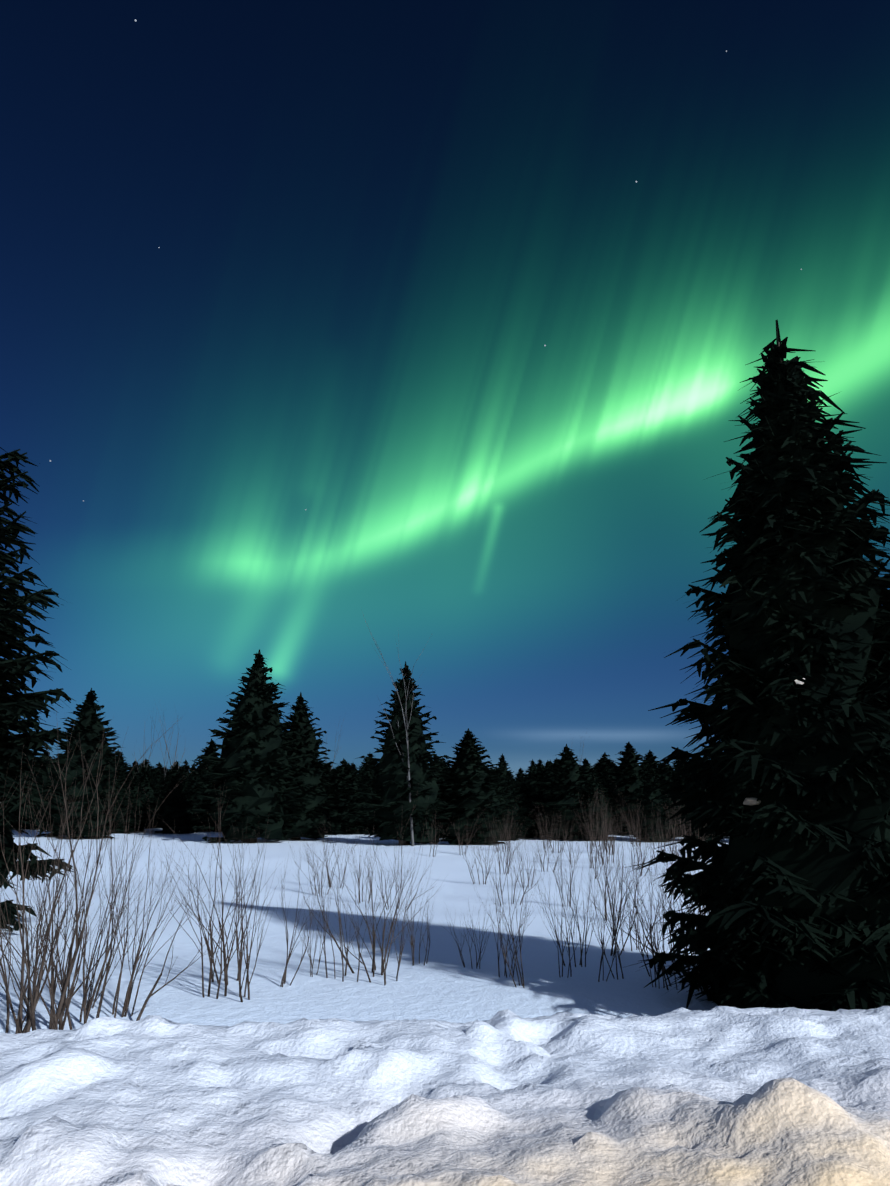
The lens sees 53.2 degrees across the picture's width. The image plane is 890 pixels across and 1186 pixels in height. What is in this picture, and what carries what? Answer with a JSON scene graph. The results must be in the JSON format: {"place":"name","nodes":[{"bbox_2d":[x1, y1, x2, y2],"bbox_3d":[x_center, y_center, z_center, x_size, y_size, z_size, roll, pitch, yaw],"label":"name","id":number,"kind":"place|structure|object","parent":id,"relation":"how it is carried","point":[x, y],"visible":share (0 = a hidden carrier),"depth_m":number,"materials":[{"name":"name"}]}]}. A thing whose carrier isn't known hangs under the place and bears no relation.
{"place":"outdoors","nodes":[
{"label":"outdoors","id":0,"kind":"place"},
{"bbox_2d":[0,828,889,1185],"bbox_3d":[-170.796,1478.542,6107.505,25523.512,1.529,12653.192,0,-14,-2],"label":"snow ground","id":1,"kind":"structure","parent":0,"point":[442,1066],"depth_m":3.27,"materials":[{"name":"white snow"}]},
{"bbox_2d":[17,782,49,829],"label":"spruce","id":2,"kind":"object","parent":1,"relation":"on","point":[27,827],"visible":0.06,"depth_m":33.10,"materials":[{"name":"green plant"}]},
{"bbox_2d":[0,447,91,931],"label":"spruce","id":3,"kind":"object","parent":1,"relation":"on","point":[16,666],"visible":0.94,"depth_m":9.79,"materials":[{"name":"green plant"}]},
{"bbox_2d":[0,775,102,1033],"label":"shrub","id":4,"kind":"object","parent":1,"relation":"on","point":[7,1004],"visible":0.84,"depth_m":5.36,"materials":[{"name":"brown plant"}]},
{"bbox_2d":[0,766,140,1023],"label":"shrub","id":5,"kind":"object","parent":1,"relation":"on","point":[67,998],"visible":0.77,"depth_m":5.85,"materials":[{"name":"brown plant"}]},
{"bbox_2d":[20,688,139,838],"bbox_3d":[-11.337,5.397,28.208,3.429,4.786,3.741,-1,-14,5],"label":"spruce","id":6,"kind":"object","parent":1,"relation":"on","point":[88,729],"visible":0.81,"depth_m":27.55,"materials":[{"name":"green plant"}]},
{"bbox_2d":[14,744,155,1029],"bbox_3d":[-2.368,1.935,5.950,0.943,2.124,1.501,7,-15,-27],"label":"shrub","id":7,"kind":"object","parent":1,"relation":"on","point":[63,979],"visible":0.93,"depth_m":5.88,"materials":[{"name":"brown plant"}]},
{"bbox_2d":[13,827,161,1010],"bbox_3d":[-2.523,2.301,6.335,1.082,1.461,1.005,-9,-16,32],"label":"shrub","id":8,"kind":"object","parent":1,"relation":"on","point":[98,989],"visible":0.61,"depth_m":6.19,"materials":[{"name":"brown plant"}]},
{"bbox_2d":[0,712,181,1033],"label":"shrub","id":9,"kind":"object","parent":1,"relation":"on","point":[32,1005],"visible":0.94,"depth_m":5.30,"materials":[{"name":"brown plant"}]},
{"bbox_2d":[0,770,191,1029],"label":"shrub","id":10,"kind":"object","parent":1,"relation":"on","point":[53,1019],"visible":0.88,"depth_m":5.50,"materials":[{"name":"brown plant"}]},
{"bbox_2d":[19,757,217,1029],"bbox_3d":[-2.138,2.031,5.965,1.361,1.941,0.855,2,-14,-8],"label":"shrub","id":11,"kind":"object","parent":1,"relation":"on","point":[125,1001],"visible":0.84,"depth_m":5.86,"materials":[{"name":"brown plant"}]},
{"bbox_2d":[107,772,143,833],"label":"spruce","id":12,"kind":"object","parent":1,"relation":"on","point":[130,815],"visible":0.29,"depth_m":32.50,"materials":[{"name":"green plant"}]},
{"bbox_2d":[122,761,140,780],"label":"spruce","id":13,"kind":"object","parent":1,"relation":"on","point":[136,770],"visible":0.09,"depth_m":51.41,"materials":[{"name":"green plant"}]},
{"bbox_2d":[127,774,156,831],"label":"spruce","id":14,"kind":"object","parent":1,"relation":"on","point":[134,784],"visible":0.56,"depth_m":33.77,"materials":[{"name":"green plant"}]},
{"bbox_2d":[139,759,156,774],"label":"spruce","id":15,"kind":"object","parent":1,"relation":"on","point":[151,769],"visible":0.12,"depth_m":64.55,"materials":[{"name":"green plant"}]},
{"bbox_2d":[108,793,220,1016],"bbox_3d":[-1.992,2.193,6.178,0.756,1.664,0.622,-2,-14,9],"label":"shrub","id":16,"kind":"object","parent":1,"relation":"on","point":[130,992],"visible":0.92,"depth_m":6.10,"materials":[{"name":"brown plant"}]},
{"bbox_2d":[154,699,184,768],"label":"birch","id":17,"kind":"object","parent":1,"relation":"on","point":[166,744],"visible":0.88,"depth_m":47.29,"materials":[{"name":"brown plant"}]},
{"bbox_2d":[187,770,208,831],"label":"spruce","id":18,"kind":"object","parent":1,"relation":"on","point":[193,783],"visible":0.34,"depth_m":35.34,"materials":[{"name":"green plant"}]},
{"bbox_2d":[146,785,259,998],"bbox_3d":[-1.764,2.210,6.414,0.848,1.713,0.698,5,-14,-20],"label":"shrub","id":19,"kind":"object","parent":1,"relation":"on","point":[221,935],"visible":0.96,"depth_m":6.44,"materials":[{"name":"brown plant"}]},
{"bbox_2d":[187,738,219,777],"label":"spruce","id":20,"kind":"object","parent":1,"relation":"on","point":[209,751],"visible":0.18,"depth_m":51.71,"materials":[{"name":"green plant"}]},
{"bbox_2d":[147,807,263,984],"bbox_3d":[-1.851,2.382,6.872,0.743,1.520,1.204,0,-14,1],"label":"shrub","id":21,"kind":"object","parent":1,"relation":"on","point":[209,950],"visible":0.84,"depth_m":6.90,"materials":[{"name":"brown plant"}]},
{"bbox_2d":[194,776,221,831],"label":"spruce","id":22,"kind":"object","parent":1,"relation":"on","point":[217,788],"visible":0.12,"depth_m":35.00,"materials":[{"name":"green plant"}]},
{"bbox_2d":[185,649,314,842],"bbox_3d":[-6.134,4.941,28.878,4.086,6.303,4.255,0,-14,1],"label":"spruce","id":23,"kind":"object","parent":1,"relation":"on","point":[253,767],"visible":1,"depth_m":27.97,"materials":[{"name":"green plant"}]},
{"bbox_2d":[216,820,285,1001],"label":"shrub","id":24,"kind":"object","parent":1,"relation":"on","point":[247,983],"visible":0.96,"depth_m":6.39,"materials":[{"name":"brown plant"}]},
{"bbox_2d":[270,851,326,986],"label":"shrub","id":25,"kind":"object","parent":1,"relation":"on","point":[283,980],"visible":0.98,"depth_m":6.87,"materials":[{"name":"brown plant"}]},
{"bbox_2d":[264,692,349,839],"bbox_3d":[-5.034,5.902,30.337,3.409,5.088,3.445,-4,-14,17],"label":"spruce","id":26,"kind":"object","parent":1,"relation":"on","point":[311,823],"visible":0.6,"depth_m":29.86,"materials":[{"name":"green plant"}]},
{"bbox_2d":[294,869,341,976],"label":"shrub","id":27,"kind":"object","parent":1,"relation":"on","point":[311,972],"visible":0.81,"depth_m":7.22,"materials":[{"name":"brown plant"}]},
{"bbox_2d":[300,822,343,895],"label":"shrub","id":28,"kind":"object","parent":1,"relation":"on","point":[319,868],"visible":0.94,"depth_m":14.03,"materials":[{"name":"brown plant"}]},
{"bbox_2d":[303,818,359,888],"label":"shrub","id":29,"kind":"object","parent":1,"relation":"on","point":[329,878],"visible":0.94,"depth_m":15.15,"materials":[{"name":"brown plant"}]},
{"bbox_2d":[322,774,346,834],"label":"spruce","id":30,"kind":"object","parent":1,"relation":"on","point":[336,826],"visible":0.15,"depth_m":35.40,"materials":[{"name":"green plant"}]},
{"bbox_2d":[304,829,377,981],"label":"shrub","id":31,"kind":"object","parent":1,"relation":"on","point":[326,923],"visible":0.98,"depth_m":7.10,"materials":[{"name":"brown plant"}]},
{"bbox_2d":[329,767,361,834],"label":"spruce","id":32,"kind":"object","parent":1,"relation":"on","point":[338,782],"visible":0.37,"depth_m":36.31,"materials":[{"name":"green plant"}]},
{"bbox_2d":[330,758,372,833],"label":"spruce","id":33,"kind":"object","parent":1,"relation":"on","point":[346,771],"visible":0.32,"depth_m":37.03,"materials":[{"name":"green plant"}]},
{"bbox_2d":[350,763,361,783],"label":"spruce","id":34,"kind":"object","parent":1,"relation":"on","point":[355,769],"visible":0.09,"depth_m":39.97,"materials":[{"name":"green plant"}]},
{"bbox_2d":[340,835,379,902],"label":"shrub","id":35,"kind":"object","parent":1,"relation":"on","point":[359,875],"visible":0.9,"depth_m":13.21,"materials":[{"name":"brown plant"}]},
{"bbox_2d":[357,753,374,774],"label":"spruce","id":36,"kind":"object","parent":1,"relation":"on","point":[364,763],"visible":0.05,"depth_m":55.18,"materials":[{"name":"green plant"}]},
{"bbox_2d":[286,797,446,976],"bbox_3d":[-0.660,2.449,7.410,1.198,1.705,1.290,-2,-14,9],"label":"shrub","id":37,"kind":"object","parent":1,"relation":"on","point":[373,952],"visible":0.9,"depth_m":7.33,"materials":[{"name":"brown plant"}]},
{"bbox_2d":[356,764,377,801],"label":"spruce","id":38,"kind":"object","parent":1,"relation":"on","point":[366,774],"visible":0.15,"depth_m":38.82,"materials":[{"name":"green plant"}]},
{"bbox_2d":[328,819,437,984],"bbox_3d":[-0.471,2.453,7.023,0.890,1.447,0.559,5,-14,-18],"label":"shrub","id":39,"kind":"object","parent":1,"relation":"on","point":[384,968],"visible":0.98,"depth_m":6.97,"materials":[{"name":"brown plant"}]},
{"bbox_2d":[361,609,428,845],"bbox_3d":[-1.766,4.267,27.428,2.355,7.339,1.840,5,-15,-21],"label":"birch","id":40,"kind":"object","parent":1,"relation":"on","point":[411,822],"visible":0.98,"depth_m":27.50,"materials":[{"name":"grey plant"}]},
{"bbox_2d":[344,661,455,844],"bbox_3d":[-1.314,5.089,28.426,3.339,5.893,3.568,-5,-14,19],"label":"spruce","id":41,"kind":"object","parent":1,"relation":"on","point":[390,784],"visible":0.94,"depth_m":27.74,"materials":[{"name":"green plant"}]},
{"bbox_2d":[367,839,438,909],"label":"shrub","id":42,"kind":"object","parent":1,"relation":"on","point":[397,882],"visible":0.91,"depth_m":12.27,"materials":[{"name":"brown plant"}]},
{"bbox_2d":[395,862,436,965],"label":"shrub","id":43,"kind":"object","parent":1,"relation":"on","point":[412,940],"visible":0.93,"depth_m":7.81,"materials":[{"name":"brown plant"}]},
{"bbox_2d":[430,755,449,834],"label":"spruce","id":44,"kind":"object","parent":1,"relation":"on","point":[434,764],"visible":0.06,"depth_m":35.33,"materials":[{"name":"green plant"}]},
{"bbox_2d":[441,887,495,968],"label":"shrub","id":45,"kind":"object","parent":1,"relation":"on","point":[472,940],"visible":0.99,"depth_m":7.58,"materials":[{"name":"brown plant"}]},
{"bbox_2d":[448,804,489,854],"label":"shrub","id":46,"kind":"object","parent":1,"relation":"on","point":[464,837],"visible":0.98,"depth_m":23.92,"materials":[{"name":"brown plant"}]},
{"bbox_2d":[452,819,499,883],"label":"shrub","id":47,"kind":"object","parent":1,"relation":"on","point":[479,862],"visible":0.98,"depth_m":16.12,"materials":[{"name":"brown plant"}]},
{"bbox_2d":[432,728,527,844],"bbox_3d":[0.768,6.368,29.207,3.873,3.823,3.693,-1,-14,2],"label":"spruce","id":48,"kind":"object","parent":1,"relation":"on","point":[470,790],"visible":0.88,"depth_m":28.47,"materials":[{"name":"green plant"}]},
{"bbox_2d":[475,832,529,987],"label":"shrub","id":49,"kind":"object","parent":1,"relation":"on","point":[522,977],"visible":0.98,"depth_m":6.82,"materials":[{"name":"brown plant"}]},
{"bbox_2d":[487,800,519,850],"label":"shrub","id":50,"kind":"object","parent":1,"relation":"on","point":[505,829],"visible":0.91,"depth_m":25.35,"materials":[{"name":"brown plant"}]},
{"bbox_2d":[486,806,521,850],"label":"shrub","id":51,"kind":"object","parent":1,"relation":"on","point":[504,832],"visible":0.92,"depth_m":24.94,"materials":[{"name":"brown plant"}]},
{"bbox_2d":[494,774,518,840],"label":"spruce","id":52,"kind":"object","parent":1,"relation":"on","point":[502,800],"visible":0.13,"depth_m":32.69,"materials":[{"name":"green plant"}]},
{"bbox_2d":[490,753,533,840],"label":"spruce","id":53,"kind":"object","parent":1,"relation":"on","point":[509,788],"visible":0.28,"depth_m":34.73,"materials":[{"name":"green plant"}]},
{"bbox_2d":[493,818,530,873],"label":"shrub","id":54,"kind":"object","parent":1,"relation":"on","point":[509,850],"visible":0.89,"depth_m":18.12,"materials":[{"name":"brown plant"}]},
{"bbox_2d":[486,871,539,977],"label":"shrub","id":55,"kind":"object","parent":1,"relation":"on","point":[510,937],"visible":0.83,"depth_m":7.22,"materials":[{"name":"brown plant"}]},
{"bbox_2d":[479,815,546,904],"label":"shrub","id":56,"kind":"object","parent":1,"relation":"on","point":[510,873],"visible":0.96,"depth_m":13.13,"materials":[{"name":"brown plant"}]},
{"bbox_2d":[514,767,526,783],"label":"spruce","id":57,"kind":"object","parent":1,"relation":"on","point":[520,775],"visible":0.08,"depth_m":50.86,"materials":[{"name":"green plant"}]},
{"bbox_2d":[504,834,541,887],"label":"shrub","id":58,"kind":"object","parent":1,"relation":"on","point":[525,866],"visible":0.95,"depth_m":15.15,"materials":[{"name":"brown plant"}]},
{"bbox_2d":[516,759,542,808],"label":"spruce","id":59,"kind":"object","parent":1,"relation":"on","point":[531,778],"visible":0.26,"depth_m":38.69,"materials":[{"name":"green plant"}]},
{"bbox_2d":[527,760,554,808],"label":"spruce","id":60,"kind":"object","parent":1,"relation":"on","point":[547,772],"visible":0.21,"depth_m":38.58,"materials":[{"name":"green plant"}]},
{"bbox_2d":[530,823,565,871],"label":"shrub","id":61,"kind":"object","parent":1,"relation":"on","point":[546,854],"visible":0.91,"depth_m":19.04,"materials":[{"name":"brown plant"}]},
{"bbox_2d":[535,812,560,848],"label":"shrub","id":62,"kind":"object","parent":1,"relation":"on","point":[544,832],"visible":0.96,"depth_m":26.75,"materials":[{"name":"brown plant"}]},
{"bbox_2d":[536,809,573,851],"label":"shrub","id":63,"kind":"object","parent":1,"relation":"on","point":[559,835],"visible":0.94,"depth_m":24.82,"materials":[{"name":"brown plant"}]},
{"bbox_2d":[532,841,584,977],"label":"shrub","id":64,"kind":"object","parent":1,"relation":"on","point":[568,951],"visible":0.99,"depth_m":7.20,"materials":[{"name":"brown plant"}]},
{"bbox_2d":[532,817,584,906],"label":"shrub","id":65,"kind":"object","parent":1,"relation":"on","point":[570,881],"visible":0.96,"depth_m":12.94,"materials":[{"name":"brown plant"}]},
{"bbox_2d":[526,744,612,838],"bbox_3d":[4.914,8.040,35.926,3.488,3.864,3.451,7,-15,-28],"label":"spruce","id":66,"kind":"object","parent":1,"relation":"on","point":[566,788],"visible":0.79,"depth_m":35.36,"materials":[{"name":"green plant"}]},
{"bbox_2d":[554,811,585,863],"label":"shrub","id":67,"kind":"object","parent":1,"relation":"on","point":[570,843],"visible":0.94,"depth_m":20.95,"materials":[{"name":"brown plant"}]},
{"bbox_2d":[534,837,606,966],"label":"shrub","id":68,"kind":"object","parent":1,"relation":"on","point":[581,949],"visible":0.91,"depth_m":7.74,"materials":[{"name":"brown plant"}]},
{"bbox_2d":[573,797,603,868],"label":"shrub","id":69,"kind":"object","parent":1,"relation":"on","point":[590,838],"visible":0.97,"depth_m":20.14,"materials":[{"name":"brown plant"}]},
{"bbox_2d":[572,788,611,863],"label":"shrub","id":70,"kind":"object","parent":1,"relation":"on","point":[597,829],"visible":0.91,"depth_m":21.29,"materials":[{"name":"brown plant"}]},
{"bbox_2d":[579,758,605,786],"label":"spruce","id":71,"kind":"object","parent":1,"relation":"on","point":[585,762],"visible":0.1,"depth_m":44.05,"materials":[{"name":"green plant"}]},
{"bbox_2d":[572,773,624,840],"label":"spruce","id":72,"kind":"object","parent":1,"relation":"on","point":[594,785],"visible":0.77,"depth_m":34.63,"materials":[{"name":"green plant"}]},
{"bbox_2d":[590,832,612,878],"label":"shrub","id":73,"kind":"object","parent":1,"relation":"on","point":[599,856],"visible":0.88,"depth_m":17.01,"materials":[{"name":"brown plant"}]},
{"bbox_2d":[583,809,620,862],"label":"shrub","id":74,"kind":"object","parent":1,"relation":"on","point":[610,841],"visible":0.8,"depth_m":21.56,"materials":[{"name":"brown plant"}]},
{"bbox_2d":[591,752,613,779],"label":"spruce","id":75,"kind":"object","parent":1,"relation":"on","point":[604,763],"visible":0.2,"depth_m":57.59,"materials":[{"name":"green plant"}]},
{"bbox_2d":[583,851,624,981],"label":"shrub","id":76,"kind":"object","parent":1,"relation":"on","point":[602,942],"visible":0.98,"depth_m":6.93,"materials":[{"name":"brown plant"}]},
{"bbox_2d":[577,824,634,979],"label":"shrub","id":77,"kind":"object","parent":1,"relation":"on","point":[615,932],"visible":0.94,"depth_m":7.14,"materials":[{"name":"brown plant"}]},
{"bbox_2d":[595,807,616,854],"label":"shrub","id":78,"kind":"object","parent":1,"relation":"on","point":[608,836],"visible":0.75,"depth_m":24.13,"materials":[{"name":"brown plant"}]},
{"bbox_2d":[595,793,617,852],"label":"shrub","id":79,"kind":"object","parent":1,"relation":"on","point":[605,824],"visible":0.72,"depth_m":25.09,"materials":[{"name":"brown plant"}]},
{"bbox_2d":[599,761,615,786],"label":"spruce","id":80,"kind":"object","parent":1,"relation":"on","point":[608,768],"visible":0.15,"depth_m":47.58,"materials":[{"name":"green plant"}]},
{"bbox_2d":[592,819,637,919],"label":"shrub","id":81,"kind":"object","parent":1,"relation":"on","point":[613,879],"visible":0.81,"depth_m":11.18,"materials":[{"name":"brown plant"}]},
{"bbox_2d":[609,778,642,846],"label":"shrub","id":82,"kind":"object","parent":1,"relation":"on","point":[632,824],"visible":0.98,"depth_m":29.24,"materials":[{"name":"brown plant"}]},
{"bbox_2d":[597,810,657,955],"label":"shrub","id":83,"kind":"object","parent":1,"relation":"on","point":[620,900],"visible":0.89,"depth_m":8.33,"materials":[{"name":"brown plant"}]},
{"bbox_2d":[600,742,656,833],"bbox_3d":[8.119,8.476,38.636,3.759,4.038,4.101,10,-17,-34],"label":"spruce","id":84,"kind":"object","parent":1,"relation":"on","point":[629,773],"visible":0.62,"depth_m":38.24,"materials":[{"name":"green plant"}]},
{"bbox_2d":[617,806,647,868],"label":"shrub","id":85,"kind":"object","parent":1,"relation":"on","point":[633,845],"visible":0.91,"depth_m":19.70,"materials":[{"name":"brown plant"}]},
{"bbox_2d":[575,818,692,951],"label":"shrub","id":86,"kind":"object","parent":1,"relation":"on","point":[633,905],"visible":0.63,"depth_m":8.72,"materials":[{"name":"brown plant"}]},
{"bbox_2d":[616,867,669,988],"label":"shrub","id":87,"kind":"object","parent":1,"relation":"on","point":[650,897],"visible":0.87,"depth_m":6.66,"materials":[{"name":"brown plant"}]},
{"bbox_2d":[635,815,656,875],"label":"shrub","id":88,"kind":"object","parent":1,"relation":"on","point":[644,851],"visible":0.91,"depth_m":17.78,"materials":[{"name":"brown plant"}]},
{"bbox_2d":[596,814,704,963],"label":"shrub","id":89,"kind":"object","parent":1,"relation":"on","point":[651,907],"visible":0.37,"depth_m":7.93,"materials":[{"name":"brown plant"}]},
{"bbox_2d":[640,750,661,770],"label":"spruce","id":90,"kind":"object","parent":1,"relation":"on","point":[649,758],"visible":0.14,"depth_m":100.05,"materials":[{"name":"green plant"}]},
{"bbox_2d":[595,836,711,972],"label":"shrub","id":91,"kind":"object","parent":1,"relation":"on","point":[654,951],"visible":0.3,"depth_m":7.44,"materials":[{"name":"brown plant"}]},
{"bbox_2d":[624,767,686,841],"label":"spruce","id":92,"kind":"object","parent":1,"relation":"on","point":[650,782],"visible":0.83,"depth_m":33.95,"materials":[{"name":"green plant"}]},
{"bbox_2d":[608,837,708,976],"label":"shrub","id":93,"kind":"object","parent":1,"relation":"on","point":[642,954],"visible":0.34,"depth_m":7.29,"materials":[{"name":"brown plant"}]},
{"bbox_2d":[641,804,684,852],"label":"shrub","id":94,"kind":"object","parent":1,"relation":"on","point":[662,834],"visible":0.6,"depth_m":23.24,"materials":[{"name":"brown plant"}]},
{"bbox_2d":[655,757,685,836],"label":"spruce","id":95,"kind":"object","parent":1,"relation":"on","point":[662,773],"visible":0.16,"depth_m":38.06,"materials":[{"name":"green plant"}]},
{"bbox_2d":[623,839,726,990],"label":"shrub","id":96,"kind":"object","parent":1,"relation":"on","point":[653,938],"visible":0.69,"depth_m":6.67,"materials":[{"name":"brown plant"}]},
{"bbox_2d":[662,806,690,873],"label":"shrub","id":97,"kind":"object","parent":1,"relation":"on","point":[679,832],"visible":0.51,"depth_m":17.67,"materials":[{"name":"brown plant"}]},
{"bbox_2d":[646,802,728,914],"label":"shrub","id":98,"kind":"object","parent":1,"relation":"on","point":[676,853],"visible":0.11,"depth_m":10.58,"materials":[{"name":"brown plant"}]},
{"bbox_2d":[677,781,727,841],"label":"spruce","id":99,"kind":"object","parent":1,"relation":"on","point":[707,837],"visible":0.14,"depth_m":34.01,"materials":[{"name":"green plant"}]},
{"bbox_2d":[623,319,889,1010],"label":"spruce","id":100,"kind":"object","parent":1,"relation":"on","point":[793,883],"visible":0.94,"depth_m":5.98,"materials":[{"name":"green plant"}]},
{"bbox_2d":[0,0,889,777],"label":"sky","id":101,"kind":"structure","parent":0,"point":[373,223],"materials":[{"name":"blue"}]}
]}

